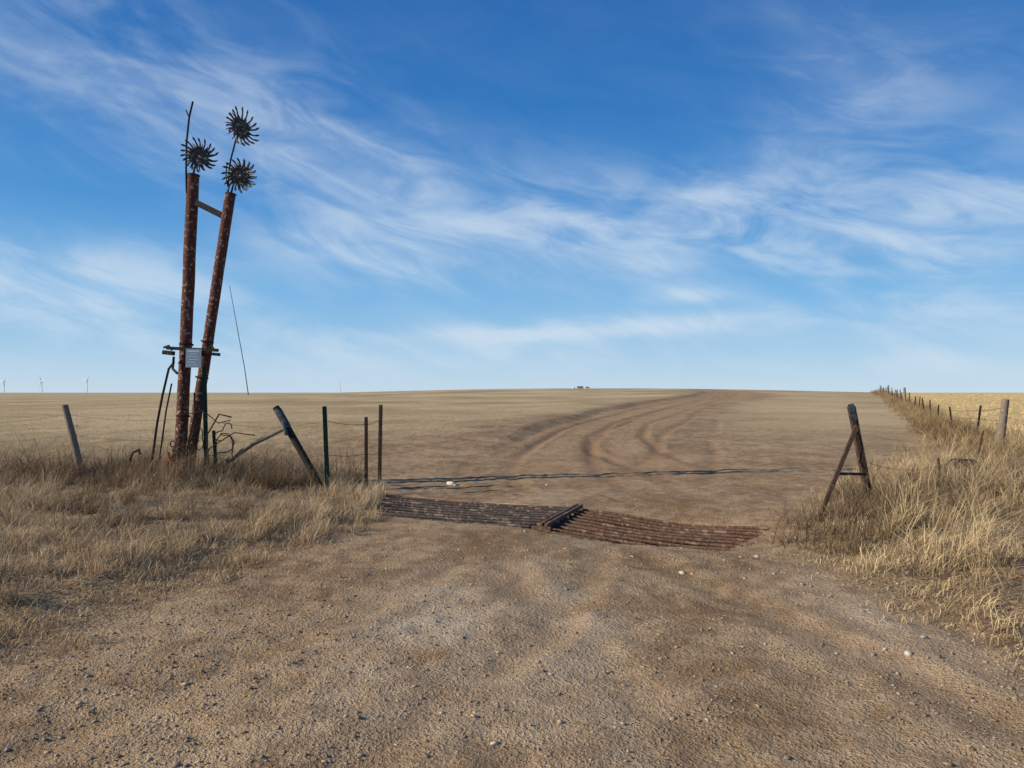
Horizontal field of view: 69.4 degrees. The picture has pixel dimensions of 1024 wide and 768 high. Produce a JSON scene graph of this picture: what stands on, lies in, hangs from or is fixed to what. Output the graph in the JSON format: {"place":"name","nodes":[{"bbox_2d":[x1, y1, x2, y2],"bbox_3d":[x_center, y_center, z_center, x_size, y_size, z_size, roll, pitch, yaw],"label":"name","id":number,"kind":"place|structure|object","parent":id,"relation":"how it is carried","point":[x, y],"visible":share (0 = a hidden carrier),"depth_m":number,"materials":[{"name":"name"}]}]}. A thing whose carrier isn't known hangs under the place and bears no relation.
{"place":"outdoors","nodes":[
{"label":"outdoors","id":0,"kind":"place"},
{"bbox_2d":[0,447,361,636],"bbox_3d":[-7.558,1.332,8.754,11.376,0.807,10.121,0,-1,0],"label":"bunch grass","id":1,"kind":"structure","parent":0,"point":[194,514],"depth_m":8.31,"materials":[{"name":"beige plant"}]},
{"bbox_2d":[0,456,367,669],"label":"dry grass","id":2,"kind":"structure","parent":0,"point":[182,537],"depth_m":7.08,"materials":[{"name":"beige plant"}]},
{"bbox_2d":[237,472,396,539],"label":"bunch grass","id":3,"kind":"structure","parent":0,"point":[316,510],"depth_m":9.18,"materials":[{"name":"beige plant"}]},
{"bbox_2d":[0,388,1023,767],"bbox_3d":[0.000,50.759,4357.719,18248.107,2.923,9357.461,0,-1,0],"label":"ground","id":4,"kind":"structure","parent":0,"point":[690,454],"depth_m":5.33,"materials":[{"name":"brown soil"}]},
{"bbox_2d":[61,404,84,475],"bbox_3d":[-7.603,1.158,12.887,0.494,1.606,0.130,0,-1,0],"label":"wooden fence post","id":5,"kind":"object","parent":4,"relation":"on","point":[71,430],"visible":0.65,"depth_m":12.85,"materials":[{"name":"grey wood"}]},
{"bbox_2d":[0,415,376,492],"bbox_3d":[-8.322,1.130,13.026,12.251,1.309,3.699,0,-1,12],"label":"dry weeds","id":6,"kind":"object","parent":4,"relation":"on","point":[268,478],"visible":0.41,"depth_m":12.11,"materials":[{"name":"beige plant"}]},
{"bbox_2d":[3,415,378,461],"bbox_3d":[-9.216,1.241,12.868,14.175,1.419,0.910,0,-1,10],"label":"old barbed wire","id":7,"kind":"object","parent":4,"relation":"on","point":[177,439],"visible":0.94,"depth_m":12.60,"materials":[{"name":"metal"}]},
{"bbox_2d":[129,101,259,477],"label":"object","id":8,"kind":"object","parent":4,"relation":"on","point":[190,357],"visible":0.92,"depth_m":12.37,"materials":[{"name":"metal"}]},
{"bbox_2d":[229,286,248,394],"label":"leaning radio mast","id":9,"kind":"object","parent":4,"relation":"on","point":[240,346],"visible":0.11,"depth_m":200.06,"materials":[{"name":"metal"}]},
{"bbox_2d":[225,405,322,486],"bbox_3d":[-3.845,0.999,12.082,1.917,1.303,0.354,0,-1,24],"label":"leaning fence brace","id":10,"kind":"object","parent":4,"relation":"on","point":[284,421],"visible":0.88,"depth_m":11.87,"materials":[{"name":"wood"}]},
{"bbox_2d":[322,406,329,493],"bbox_3d":[-2.833,1.135,11.296,0.129,1.593,0.064,0,-1,0],"label":"steel post","id":11,"kind":"object","parent":4,"relation":"on","point":[325,440],"visible":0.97,"depth_m":11.28,"materials":[{"name":"green metal"}]},
{"bbox_2d":[0,393,683,480],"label":"prairie grass","id":12,"kind":"structure","parent":4,"relation":"on","point":[245,427],"depth_m":28.61,"materials":[{"name":"beige plant"}]},
{"bbox_2d":[364,417,367,489],"bbox_3d":[-2.380,1.239,12.091,0.054,1.400,0.054,0,-1,31],"label":"steel post","id":13,"kind":"object","parent":4,"relation":"on","point":[365,450],"visible":0.96,"depth_m":12.08,"materials":[{"name":"brown metal"}]},
{"bbox_2d":[378,405,382,487],"bbox_3d":[-2.153,1.140,12.104,0.086,1.601,0.061,1,-1,-44],"label":"steel post","id":14,"kind":"object","parent":4,"relation":"on","point":[380,442],"visible":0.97,"depth_m":12.10,"materials":[{"name":"metal"}]},
{"bbox_2d":[0,509,1023,750],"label":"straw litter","id":15,"kind":"object","parent":4,"relation":"on","point":[431,543],"visible":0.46,"depth_m":6.05,"materials":[{"name":"beige plant"}]},
{"bbox_2d":[37,481,1022,762],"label":"loose rocks","id":16,"kind":"object","parent":4,"relation":"on","point":[907,653],"visible":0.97,"depth_m":4.71,"materials":[{"name":"stone"}]},
{"bbox_2d":[372,494,769,551],"bbox_3d":[0.332,1.823,9.594,5.823,0.345,1.701,0,-1,24],"label":"cattle guard","id":17,"kind":"object","parent":4,"relation":"on","point":[719,538],"visible":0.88,"depth_m":9.34,"materials":[{"name":"metal"}]},
{"bbox_2d":[816,403,872,520],"bbox_3d":[4.249,1.086,9.553,1.238,1.667,0.238,0,-1,-27],"label":"frame gate brace","id":18,"kind":"object","parent":4,"relation":"on","point":[855,436],"visible":0.82,"depth_m":9.65,"materials":[{"name":"brown wood"}]},
{"bbox_2d":[750,445,1023,581],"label":"dry weeds","id":19,"kind":"object","parent":4,"relation":"on","point":[857,531],"visible":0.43,"depth_m":8.82,"materials":[{"name":"beige plant"}]},
{"bbox_2d":[772,437,1023,557],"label":"dead brush","id":20,"kind":"object","parent":4,"relation":"on","point":[861,516],"visible":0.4,"depth_m":8.98,"materials":[{"name":"brown plant"}]},
{"bbox_2d":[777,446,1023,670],"bbox_3d":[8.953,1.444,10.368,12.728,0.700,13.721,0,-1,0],"label":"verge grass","id":21,"kind":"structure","parent":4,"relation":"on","point":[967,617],"depth_m":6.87,"materials":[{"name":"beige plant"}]},
{"bbox_2d":[796,415,1023,642],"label":"tall grass","id":22,"kind":"structure","parent":4,"relation":"on","point":[893,519],"depth_m":7.81,"materials":[{"name":"beige plant"}]},
{"bbox_2d":[867,385,1009,485],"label":"barbed wire fence","id":23,"kind":"object","parent":4,"relation":"on","point":[1003,413],"visible":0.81,"depth_m":17.36,"materials":[{"name":"metal"}]},
{"bbox_2d":[870,387,1023,463],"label":"fence row weeds","id":24,"kind":"object","parent":4,"relation":"on","point":[934,424],"visible":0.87,"depth_m":21.89,"materials":[{"name":"beige plant"}]},
{"bbox_2d":[899,393,1023,437],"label":"crop stubble","id":25,"kind":"object","parent":4,"relation":"on","point":[970,410],"visible":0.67,"depth_m":51.93,"materials":[{"name":"yellow plant"}]},
{"bbox_2d":[949,458,977,469],"bbox_3d":[7.945,1.422,12.984,0.481,0.196,0.445,0,-1,0],"label":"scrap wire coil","id":26,"kind":"object","parent":4,"relation":"on","point":[960,460],"visible":0.31,"depth_m":13.06,"materials":[{"name":"metal"}]},
{"bbox_2d":[0,0,1023,392],"label":"sky","id":27,"kind":"structure","parent":0,"point":[791,195],"materials":[{"name":"blue"}]}
]}

